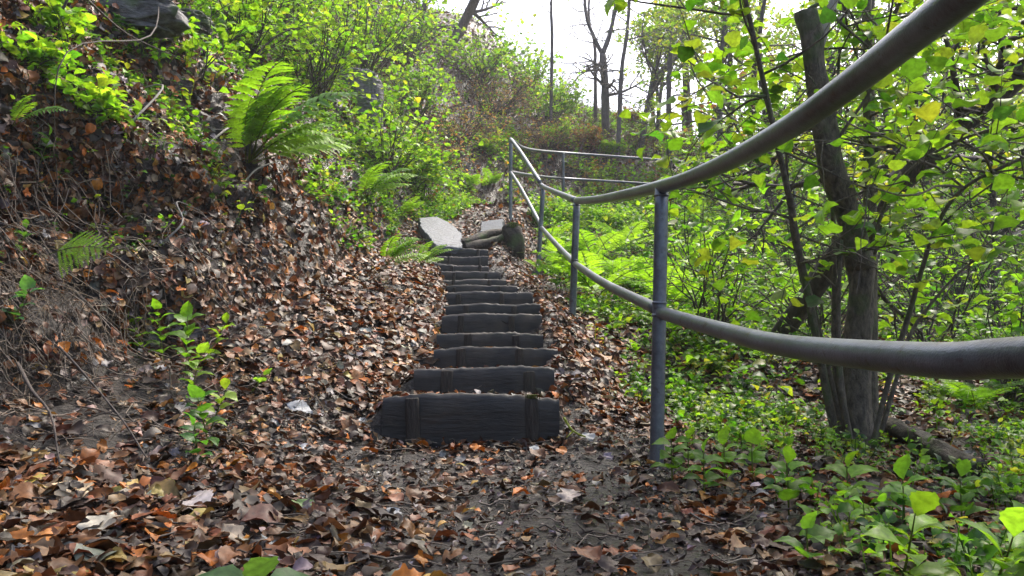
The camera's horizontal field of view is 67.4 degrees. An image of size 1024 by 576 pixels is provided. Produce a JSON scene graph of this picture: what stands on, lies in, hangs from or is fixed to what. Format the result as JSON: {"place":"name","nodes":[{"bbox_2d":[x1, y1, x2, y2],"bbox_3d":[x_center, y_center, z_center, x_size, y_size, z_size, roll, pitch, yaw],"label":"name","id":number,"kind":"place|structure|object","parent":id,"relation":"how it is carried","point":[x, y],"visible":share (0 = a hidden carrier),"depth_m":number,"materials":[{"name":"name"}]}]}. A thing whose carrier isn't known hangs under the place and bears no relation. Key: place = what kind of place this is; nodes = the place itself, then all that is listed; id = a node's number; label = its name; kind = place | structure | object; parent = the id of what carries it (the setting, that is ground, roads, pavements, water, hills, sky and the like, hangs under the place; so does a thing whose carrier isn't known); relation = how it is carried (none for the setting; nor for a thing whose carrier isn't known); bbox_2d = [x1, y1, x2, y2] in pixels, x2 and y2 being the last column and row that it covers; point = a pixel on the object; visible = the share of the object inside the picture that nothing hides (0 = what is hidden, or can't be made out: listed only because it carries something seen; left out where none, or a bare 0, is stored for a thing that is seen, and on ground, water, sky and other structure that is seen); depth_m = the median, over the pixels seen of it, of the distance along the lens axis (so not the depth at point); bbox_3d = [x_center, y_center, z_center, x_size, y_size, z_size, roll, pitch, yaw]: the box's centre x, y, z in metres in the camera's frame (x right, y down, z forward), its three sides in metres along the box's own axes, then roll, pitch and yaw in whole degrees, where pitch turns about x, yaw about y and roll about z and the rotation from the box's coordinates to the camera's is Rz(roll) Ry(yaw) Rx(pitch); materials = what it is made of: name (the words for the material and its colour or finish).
{"place":"outdoors","nodes":[
{"label":"outdoors","id":0,"kind":"place"},
{"bbox_2d":[0,0,1023,575],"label":"ground","id":1,"kind":"structure","parent":0,"point":[534,522],"depth_m":3.25,"materials":[{"name":"soil"}]},
{"bbox_2d":[0,275,42,327],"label":"seedling","id":2,"kind":"object","parent":1,"relation":"on","point":[27,282],"visible":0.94,"depth_m":3.11,"materials":[{"name":"green plant"}]},
{"bbox_2d":[0,21,83,89],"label":"shrub","id":3,"kind":"object","parent":1,"relation":"on","point":[43,52],"visible":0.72,"depth_m":3.93,"materials":[{"name":"green plant"}]},
{"bbox_2d":[16,361,92,463],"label":"fallen branch","id":4,"kind":"object","parent":1,"relation":"on","point":[31,389],"visible":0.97,"depth_m":2.72,"materials":[{"name":"wood"}]},
{"bbox_2d":[16,0,100,49],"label":"shrub","id":5,"kind":"object","parent":1,"relation":"on","point":[64,16],"visible":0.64,"depth_m":4.23,"materials":[{"name":"green plant"}]},
{"bbox_2d":[49,230,118,277],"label":"fern","id":6,"kind":"object","parent":1,"relation":"on","point":[73,246],"visible":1,"depth_m":3.50,"materials":[{"name":"green plant"}]},
{"bbox_2d":[41,66,139,123],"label":"shrub","id":7,"kind":"object","parent":1,"relation":"on","point":[104,96],"visible":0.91,"depth_m":4.02,"materials":[{"name":"green plant"}]},
{"bbox_2d":[58,346,146,457],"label":"fallen branch","id":8,"kind":"object","parent":1,"relation":"on","point":[95,387],"visible":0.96,"depth_m":2.90,"materials":[{"name":"wood"}]},
{"bbox_2d":[49,0,158,161],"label":"fallen branch","id":9,"kind":"object","parent":1,"relation":"on","point":[59,67],"visible":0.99,"depth_m":3.84,"materials":[{"name":"wood"}]},
{"bbox_2d":[99,0,190,39],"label":"rock","id":10,"kind":"object","parent":1,"relation":"on","point":[173,20],"visible":0.3,"depth_m":5.21,"materials":[{"name":"stone"}]},
{"bbox_2d":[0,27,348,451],"bbox_3d":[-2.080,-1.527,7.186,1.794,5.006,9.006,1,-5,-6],"label":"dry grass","id":11,"kind":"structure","parent":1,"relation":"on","point":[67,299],"depth_m":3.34,"materials":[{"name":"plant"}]},
{"bbox_2d":[164,301,204,375],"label":"seedling","id":12,"kind":"object","parent":1,"relation":"on","point":[186,311],"visible":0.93,"depth_m":3.48,"materials":[{"name":"green plant"}]},
{"bbox_2d":[178,342,213,399],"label":"seedling","id":13,"kind":"object","parent":1,"relation":"on","point":[202,348],"visible":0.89,"depth_m":3.27,"materials":[{"name":"green plant"}]},
{"bbox_2d":[181,8,214,41],"bbox_3d":[-2.816,-2.189,6.388,0.638,0.216,0.297,0,-5,0],"label":"rock","id":14,"kind":"object","parent":1,"relation":"on","point":[203,24],"visible":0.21,"depth_m":6.33,"materials":[{"name":"stone"}]},
{"bbox_2d":[182,383,227,447],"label":"seedling","id":15,"kind":"object","parent":1,"relation":"on","point":[197,393],"visible":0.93,"depth_m":2.78,"materials":[{"name":"green plant"}]},
{"bbox_2d":[137,0,275,92],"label":"shrub","id":16,"kind":"object","parent":1,"relation":"on","point":[192,43],"visible":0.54,"depth_m":5.57,"materials":[{"name":"green plant"}]},
{"bbox_2d":[198,556,308,575],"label":"seedling","id":17,"kind":"object","parent":1,"relation":"on","point":[260,566],"visible":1,"depth_m":1.46,"materials":[{"name":"green plant"}]},
{"bbox_2d":[200,0,345,66],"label":"shrub","id":18,"kind":"object","parent":1,"relation":"on","point":[243,11],"visible":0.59,"depth_m":8.15,"materials":[{"name":"green plant"}]},
{"bbox_2d":[243,0,363,56],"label":"shrub","id":19,"kind":"object","parent":1,"relation":"on","point":[310,4],"visible":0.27,"depth_m":10.33,"materials":[{"name":"green plant"}]},
{"bbox_2d":[221,59,393,163],"bbox_3d":[-1.360,-1.151,5.459,0.929,0.577,1.532,-2,-6,21],"label":"fern","id":20,"kind":"object","parent":1,"relation":"on","point":[251,124],"visible":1,"depth_m":5.24,"materials":[{"name":"green plant"}]},
{"bbox_2d":[243,0,397,98],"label":"shrub","id":21,"kind":"object","parent":1,"relation":"on","point":[344,44],"visible":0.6,"depth_m":9.75,"materials":[{"name":"green plant"}]},
{"bbox_2d":[335,68,383,106],"bbox_3d":[-2.373,-2.875,11.503,0.878,0.797,0.666,0,-5,0],"label":"rock","id":22,"kind":"object","parent":1,"relation":"on","point":[367,87],"visible":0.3,"depth_m":11.28,"materials":[{"name":"stone"}]},
{"bbox_2d":[313,0,446,85],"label":"shrub","id":23,"kind":"object","parent":1,"relation":"on","point":[380,36],"visible":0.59,"depth_m":13.01,"materials":[{"name":"green plant"}]},
{"bbox_2d":[358,161,425,197],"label":"fern","id":24,"kind":"object","parent":1,"relation":"on","point":[372,180],"visible":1,"depth_m":8.14,"materials":[{"name":"green plant"}]},
{"bbox_2d":[322,75,483,176],"bbox_3d":[-1.601,-2.079,10.183,1.889,1.334,1.702,5,-7,-40],"label":"shrub","id":25,"kind":"object","parent":1,"relation":"on","point":[374,143],"visible":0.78,"depth_m":9.96,"materials":[{"name":"green plant"}]},
{"bbox_2d":[349,0,459,66],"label":"shrub","id":26,"kind":"object","parent":1,"relation":"on","point":[419,37],"visible":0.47,"depth_m":19.04,"materials":[{"name":"green plant"}]},
{"bbox_2d":[380,234,440,265],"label":"fern","id":27,"kind":"object","parent":1,"relation":"on","point":[395,251],"visible":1,"depth_m":5.91,"materials":[{"name":"green plant"}]},
{"bbox_2d":[371,39,457,123],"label":"shrub","id":28,"kind":"object","parent":1,"relation":"on","point":[425,85],"visible":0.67,"depth_m":16.16,"materials":[{"name":"green plant"}]},
{"bbox_2d":[391,140,468,195],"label":"shrub","id":29,"kind":"object","parent":1,"relation":"on","point":[438,162],"visible":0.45,"depth_m":10.91,"materials":[{"name":"green plant"}]},
{"bbox_2d":[418,216,462,253],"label":"stone slab","id":30,"kind":"structure","parent":1,"relation":"on","point":[436,230],"depth_m":8.94,"materials":[{"name":"stone"}]},
{"bbox_2d":[397,109,483,180],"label":"bramble thicket","id":31,"kind":"object","parent":1,"relation":"on","point":[455,147],"visible":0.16,"depth_m":12.93,"materials":[{"name":"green plant"}]},
{"bbox_2d":[407,0,510,47],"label":"leaning tree","id":32,"kind":"object","parent":1,"relation":"on","point":[470,10],"visible":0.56,"depth_m":22.65,"materials":[{"name":"grey plant"}]},
{"bbox_2d":[327,250,596,453],"bbox_3d":[-0.256,0.142,5.783,1.281,1.592,5.174,0,-5,-3],"label":"leaf drift","id":33,"kind":"object","parent":1,"relation":"on","point":[372,436],"visible":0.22,"depth_m":3.65,"materials":[{"name":"plant"}]},
{"bbox_2d":[437,256,487,265],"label":"wooden step","id":34,"kind":"object","parent":1,"relation":"on","point":[470,261],"visible":0.49,"depth_m":8.01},
{"bbox_2d":[410,88,515,148],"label":"bramble thicket","id":35,"kind":"object","parent":1,"relation":"on","point":[472,132],"visible":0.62,"depth_m":16.65,"materials":[{"name":"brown plant"}]},
{"bbox_2d":[441,271,499,280],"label":"wooden step","id":36,"kind":"object","parent":1,"relation":"on","point":[456,275],"visible":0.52,"depth_m":7.19,"materials":[{"name":"wood"}]},
{"bbox_2d":[382,393,559,448],"bbox_3d":[-0.181,0.626,3.370,0.778,0.329,0.077,0,-5,1],"label":"wooden step","id":37,"kind":"object","parent":1,"relation":"on","point":[456,417],"visible":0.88,"depth_m":3.36,"materials":[{"name":"black wood"}]},
{"bbox_2d":[445,284,517,292],"bbox_3d":[-0.256,0.136,6.385,0.605,0.334,0.073,0,-5,0],"label":"wooden step","id":38,"kind":"object","parent":1,"relation":"on","point":[471,288],"visible":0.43,"depth_m":6.38,"materials":[{"name":"wood"}]},
{"bbox_2d":[461,229,503,248],"bbox_3d":[-0.316,-0.565,8.993,0.636,0.332,0.210,4,-6,-34],"label":"rock","id":39,"kind":"object","parent":1,"relation":"on","point":[483,239],"visible":0.77,"depth_m":8.91,"materials":[{"name":"stone"}]},
{"bbox_2d":[0,0,966,269],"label":"ground cover","id":40,"kind":"object","parent":1,"relation":"on","point":[450,208],"visible":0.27,"depth_m":8.79,"materials":[{"name":"green plant"}]},
{"bbox_2d":[413,365,554,396],"bbox_3d":[-0.140,0.554,3.836,0.702,0.337,0.075,0,-5,0],"label":"wooden step","id":41,"kind":"object","parent":1,"relation":"on","point":[501,379],"visible":0.64,"depth_m":3.82,"materials":[{"name":"wood"}]},
{"bbox_2d":[427,3,548,88],"bbox_3d":[-0.835,-6.439,21.004,3.383,2.118,2.591,-4,-7,36],"label":"shrub","id":42,"kind":"object","parent":1,"relation":"on","point":[497,53],"visible":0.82,"depth_m":20.62,"materials":[{"name":"green plant"}]},
{"bbox_2d":[436,331,542,348],"bbox_3d":[-0.135,0.433,4.723,0.653,0.332,0.080,0,-5,0],"label":"wooden step","id":43,"kind":"object","parent":1,"relation":"on","point":[499,339],"visible":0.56,"depth_m":4.71,"materials":[{"name":"wood"}]},
{"bbox_2d":[446,291,532,304],"bbox_3d":[-0.174,0.188,5.979,0.672,0.333,0.074,0,-5,0],"label":"wooden step","id":44,"kind":"object","parent":1,"relation":"on","point":[489,297],"visible":0.54,"depth_m":5.97,"materials":[{"name":"wood"}]},
{"bbox_2d":[442,313,541,333],"bbox_3d":[-0.130,0.330,5.126,0.670,0.329,0.074,0,-5,-2],"label":"wooden step","id":45,"kind":"object","parent":1,"relation":"on","point":[479,323],"visible":0.66,"depth_m":5.12,"materials":[{"name":"wood"}]},
{"bbox_2d":[445,303,539,314],"bbox_3d":[-0.137,0.273,5.540,0.683,0.331,0.077,0,-5,0],"label":"wooden step","id":46,"kind":"object","parent":1,"relation":"on","point":[525,308],"visible":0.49,"depth_m":5.53,"materials":[{"name":"wood"}]},
{"bbox_2d":[433,346,557,368],"bbox_3d":[-0.091,0.485,4.292,0.692,0.323,0.071,0,-5,0],"label":"wooden step","id":47,"kind":"object","parent":1,"relation":"on","point":[469,356],"visible":0.55,"depth_m":4.28,"materials":[{"name":"wood"}]},
{"bbox_2d":[445,68,550,120],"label":"bramble thicket","id":48,"kind":"object","parent":1,"relation":"on","point":[512,99],"visible":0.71,"depth_m":19.53,"materials":[{"name":"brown plant"}]},
{"bbox_2d":[0,67,1016,568],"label":"twig litter","id":49,"kind":"object","parent":1,"relation":"on","point":[144,321],"visible":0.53,"depth_m":3.20,"materials":[{"name":"wood"}]},
{"bbox_2d":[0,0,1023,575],"bbox_3d":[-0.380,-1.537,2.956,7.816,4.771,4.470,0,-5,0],"label":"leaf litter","id":50,"kind":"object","parent":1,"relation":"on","point":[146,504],"visible":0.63,"depth_m":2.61,"materials":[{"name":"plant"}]},
{"bbox_2d":[10,94,83,126],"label":"fern","id":51,"kind":"object","parent":50,"relation":"on","point":[18,110],"visible":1,"depth_m":3.65,"materials":[{"name":"green plant"}]},
{"bbox_2d":[76,511,123,536],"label":"fallen leaf","id":52,"kind":"object","parent":50,"relation":"on","point":[108,519],"visible":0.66,"depth_m":1.88,"materials":[{"name":"plant"}]},
{"bbox_2d":[502,222,524,258],"bbox_3d":[0.016,-0.554,9.046,0.274,0.444,0.255,0,-5,0],"label":"rock","id":53,"kind":"object","parent":1,"relation":"on","point":[512,234],"visible":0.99,"depth_m":8.96,"materials":[{"name":"grey stone"}]},
{"bbox_2d":[488,30,568,91],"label":"shrub","id":54,"kind":"object","parent":1,"relation":"on","point":[536,62],"visible":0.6,"depth_m":23.36,"materials":[{"name":"green plant"}]},
{"bbox_2d":[538,0,553,125],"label":"thin tree","id":55,"kind":"object","parent":1,"relation":"on","point":[551,59],"visible":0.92,"depth_m":20.64,"materials":[{"name":"grey plant"}]},
{"bbox_2d":[500,100,598,150],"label":"bramble thicket","id":56,"kind":"object","parent":1,"relation":"on","point":[540,141],"visible":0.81,"depth_m":18.71,"materials":[{"name":"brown plant"}]},
{"bbox_2d":[513,64,592,124],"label":"shrub","id":57,"kind":"object","parent":1,"relation":"on","point":[565,101],"visible":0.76,"depth_m":20.96,"materials":[{"name":"green plant"}]},
{"bbox_2d":[554,0,615,120],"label":"bare tree","id":58,"kind":"object","parent":1,"relation":"on","point":[595,113],"visible":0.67,"depth_m":22.73,"materials":[{"name":"grey plant"}]},
{"bbox_2d":[518,249,652,299],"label":"fern","id":59,"kind":"object","parent":1,"relation":"on","point":[585,280],"visible":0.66,"depth_m":6.62,"materials":[{"name":"green plant"}]},
{"bbox_2d":[544,229,638,264],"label":"fern","id":60,"kind":"object","parent":1,"relation":"on","point":[596,248],"visible":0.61,"depth_m":9.21,"materials":[{"name":"green plant"}]},
{"bbox_2d":[558,0,649,135],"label":"bare tree","id":61,"kind":"object","parent":1,"relation":"on","point":[606,85],"visible":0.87,"depth_m":21.55,"materials":[{"name":"grey plant"}]},
{"bbox_2d":[249,0,981,218],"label":"dead stalks","id":62,"kind":"object","parent":1,"relation":"on","point":[580,114],"visible":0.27,"depth_m":19.31,"materials":[{"name":"plant"}]},
{"bbox_2d":[586,0,663,161],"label":"bare tree","id":63,"kind":"object","parent":1,"relation":"on","point":[620,93],"visible":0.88,"depth_m":19.53,"materials":[{"name":"grey plant"}]},
{"bbox_2d":[605,1,701,150],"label":"leafy tree","id":64,"kind":"object","parent":1,"relation":"on","point":[655,76],"visible":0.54,"depth_m":20.29,"materials":[{"name":"green plant"}]},
{"bbox_2d":[607,0,720,141],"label":"leafy tree","id":65,"kind":"object","parent":1,"relation":"on","point":[649,13],"visible":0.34,"depth_m":22.36,"materials":[{"name":"green plant"}]},
{"bbox_2d":[635,24,705,168],"bbox_3d":[4.115,-4.811,19.824,1.850,4.256,1.075,0,-5,0],"label":"dark tree","id":66,"kind":"object","parent":1,"relation":"on","point":[668,79],"visible":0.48,"depth_m":19.57,"materials":[{"name":"grey plant"}]},
{"bbox_2d":[650,426,691,480],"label":"seedling","id":67,"kind":"object","parent":1,"relation":"on","point":[671,433],"visible":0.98,"depth_m":2.70,"materials":[{"name":"green plant"}]},
{"bbox_2d":[604,261,738,305],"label":"fern","id":68,"kind":"object","parent":1,"relation":"on","point":[673,290],"visible":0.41,"depth_m":6.48,"materials":[{"name":"green plant"}]},
{"bbox_2d":[585,172,792,292],"bbox_3d":[1.779,-0.444,7.958,1.858,1.315,1.921,3,-6,-32],"label":"shrub","id":69,"kind":"object","parent":1,"relation":"on","point":[671,243],"visible":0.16,"depth_m":7.79,"materials":[{"name":"green plant"}]},
{"bbox_2d":[682,436,726,491],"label":"seedling","id":70,"kind":"object","parent":1,"relation":"on","point":[708,475],"visible":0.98,"depth_m":2.46,"materials":[{"name":"green plant"}]},
{"bbox_2d":[614,195,803,346],"bbox_3d":[1.400,-0.121,5.416,1.217,1.089,1.647,0,-5,0],"label":"shrub","id":71,"kind":"object","parent":1,"relation":"on","point":[718,301],"visible":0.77,"depth_m":5.28,"materials":[{"name":"green plant"}]},
{"bbox_2d":[631,0,801,192],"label":"leafy tree","id":72,"kind":"object","parent":1,"relation":"on","point":[715,30],"visible":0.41,"depth_m":18.58,"materials":[{"name":"green plant"}]},
{"bbox_2d":[710,425,740,487],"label":"seedling","id":73,"kind":"object","parent":1,"relation":"on","point":[722,439],"visible":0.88,"depth_m":2.55,"materials":[{"name":"green plant"}]},
{"bbox_2d":[735,427,770,482],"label":"seedling","id":74,"kind":"object","parent":1,"relation":"on","point":[753,436],"visible":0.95,"depth_m":2.65,"materials":[{"name":"green plant"}]},
{"bbox_2d":[509,0,1023,467],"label":"handrail","id":75,"kind":"object","parent":1,"relation":"on","point":[921,27],"visible":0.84,"depth_m":1.57,"materials":[{"name":"metal"}]},
{"bbox_2d":[672,148,861,261],"bbox_3d":[3.924,-1.129,11.674,3.180,1.756,2.330,0,-5,0],"label":"shrub","id":76,"kind":"object","parent":1,"relation":"on","point":[793,165],"visible":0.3,"depth_m":11.58,"materials":[{"name":"green plant"}]},
{"bbox_2d":[665,0,883,232],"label":"leafy tree","id":77,"kind":"object","parent":1,"relation":"on","point":[764,114],"visible":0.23,"depth_m":13.26,"materials":[{"name":"green plant"}]},
{"bbox_2d":[527,188,1023,575],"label":"ground cover","id":78,"kind":"object","parent":1,"relation":"on","point":[710,406],"visible":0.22,"depth_m":3.98,"materials":[{"name":"green plant"}]},
{"bbox_2d":[583,220,653,251],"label":"fern","id":79,"kind":"object","parent":78,"relation":"on","point":[626,231],"visible":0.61,"depth_m":10.14,"materials":[{"name":"green plant"}]},
{"bbox_2d":[763,445,810,514],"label":"seedling","id":80,"kind":"object","parent":1,"relation":"on","point":[792,483],"visible":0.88,"depth_m":2.15,"materials":[{"name":"green plant"}]},
{"bbox_2d":[568,0,1023,455],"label":"hazel tree","id":81,"kind":"object","parent":1,"relation":"on","point":[851,397],"visible":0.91,"depth_m":3.45,"materials":[{"name":"green plant"}]},
{"bbox_2d":[773,511,839,570],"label":"seedling","id":82,"kind":"object","parent":1,"relation":"on","point":[815,533],"visible":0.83,"depth_m":1.70,"materials":[{"name":"green plant"}]},
{"bbox_2d":[736,0,895,224],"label":"leafy tree","id":83,"kind":"object","parent":1,"relation":"on","point":[780,32],"visible":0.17,"depth_m":16.27,"materials":[{"name":"green plant"}]},
{"bbox_2d":[673,195,972,337],"bbox_3d":[2.451,-0.085,6.007,2.108,1.112,1.595,0,-5,0],"label":"shrub","id":84,"kind":"object","parent":1,"relation":"on","point":[822,314],"visible":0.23,"depth_m":5.85,"materials":[{"name":"green plant"}]},
{"bbox_2d":[728,170,918,304],"bbox_3d":[3.493,-0.602,8.739,2.159,1.695,2.772,-5,-7,44],"label":"shrub","id":85,"kind":"object","parent":1,"relation":"on","point":[811,236],"visible":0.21,"depth_m":8.72,"materials":[{"name":"green plant"}]},
{"bbox_2d":[649,0,1023,216],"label":"distant wood","id":86,"kind":"object","parent":1,"relation":"on","point":[687,116],"visible":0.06,"depth_m":23.09,"materials":[{"name":"green plant"}]},
{"bbox_2d":[672,0,1023,334],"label":"leaning tree","id":87,"kind":"object","parent":1,"relation":"on","point":[819,286],"visible":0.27,"depth_m":4.70,"materials":[{"name":"green plant"}]},
{"bbox_2d":[825,450,879,523],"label":"seedling","id":88,"kind":"object","parent":1,"relation":"on","point":[853,470],"visible":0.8,"depth_m":2.05,"materials":[{"name":"green plant"}]},
{"bbox_2d":[754,190,1023,341],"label":"shrub","id":89,"kind":"object","parent":1,"relation":"on","point":[946,291],"visible":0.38,"depth_m":6.31,"materials":[{"name":"green plant"}]},
{"bbox_2d":[770,0,1023,280],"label":"leafy tree","id":90,"kind":"object","parent":1,"relation":"on","point":[886,113],"visible":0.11,"depth_m":11.14,"materials":[{"name":"green plant"}]},
{"bbox_2d":[860,491,948,575],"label":"seedling","id":91,"kind":"object","parent":1,"relation":"on","point":[922,504],"visible":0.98,"depth_m":1.51,"materials":[{"name":"green plant"}]},
{"bbox_2d":[875,452,940,530],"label":"seedling","id":92,"kind":"object","parent":1,"relation":"on","point":[901,465],"visible":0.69,"depth_m":1.96,"materials":[{"name":"green plant"}]},
{"bbox_2d":[803,150,1023,303],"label":"shrub","id":93,"kind":"object","parent":1,"relation":"on","point":[968,214],"visible":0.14,"depth_m":9.53,"materials":[{"name":"green plant"}]},
{"bbox_2d":[815,0,1020,233],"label":"leafy tree","id":94,"kind":"object","parent":1,"relation":"on","point":[938,120],"visible":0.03,"depth_m":13.84,"materials":[{"name":"green plant"}]},
{"bbox_2d":[884,417,989,477],"bbox_3d":[1.785,0.690,3.348,0.112,0.194,1.015,-1,-5,6],"label":"fallen log","id":95,"kind":"object","parent":1,"relation":"on","point":[941,448],"visible":0.66,"depth_m":3.16,"materials":[{"name":"wood"}]},
{"bbox_2d":[888,0,1023,309],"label":"leafy tree","id":96,"kind":"object","parent":1,"relation":"on","point":[975,88],"visible":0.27,"depth_m":9.03,"materials":[{"name":"green plant"}]},
{"bbox_2d":[895,189,1023,333],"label":"shrub","id":97,"kind":"object","parent":1,"relation":"on","point":[982,282],"visible":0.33,"depth_m":7.15,"materials":[{"name":"green plant"}]},
{"bbox_2d":[899,377,1023,408],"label":"fern","id":98,"kind":"object","parent":1,"relation":"on","point":[966,393],"visible":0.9,"depth_m":4.18,"materials":[{"name":"green plant"}]},
{"bbox_2d":[932,459,990,516],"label":"seedling","id":99,"kind":"object","parent":1,"relation":"on","point":[963,467],"visible":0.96,"depth_m":2.25,"materials":[{"name":"green plant"}]},
{"bbox_2d":[909,0,1023,238],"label":"leafy tree","id":100,"kind":"object","parent":1,"relation":"on","point":[982,82],"visible":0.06,"depth_m":12.71,"materials":[{"name":"green plant"}]},
{"bbox_2d":[918,258,1023,410],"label":"fern","id":101,"kind":"object","parent":1,"relation":"on","point":[1014,317],"visible":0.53,"depth_m":4.54,"materials":[{"name":"green plant"}]},
{"bbox_2d":[955,507,1023,575],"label":"seedling","id":102,"kind":"object","parent":1,"relation":"on","point":[1011,519],"visible":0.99,"depth_m":1.46,"materials":[{"name":"green plant"}]},
{"bbox_2d":[399,0,1023,176],"label":"sky","id":103,"kind":"structure","parent":0,"point":[563,13],"materials":[{"name":"white"}]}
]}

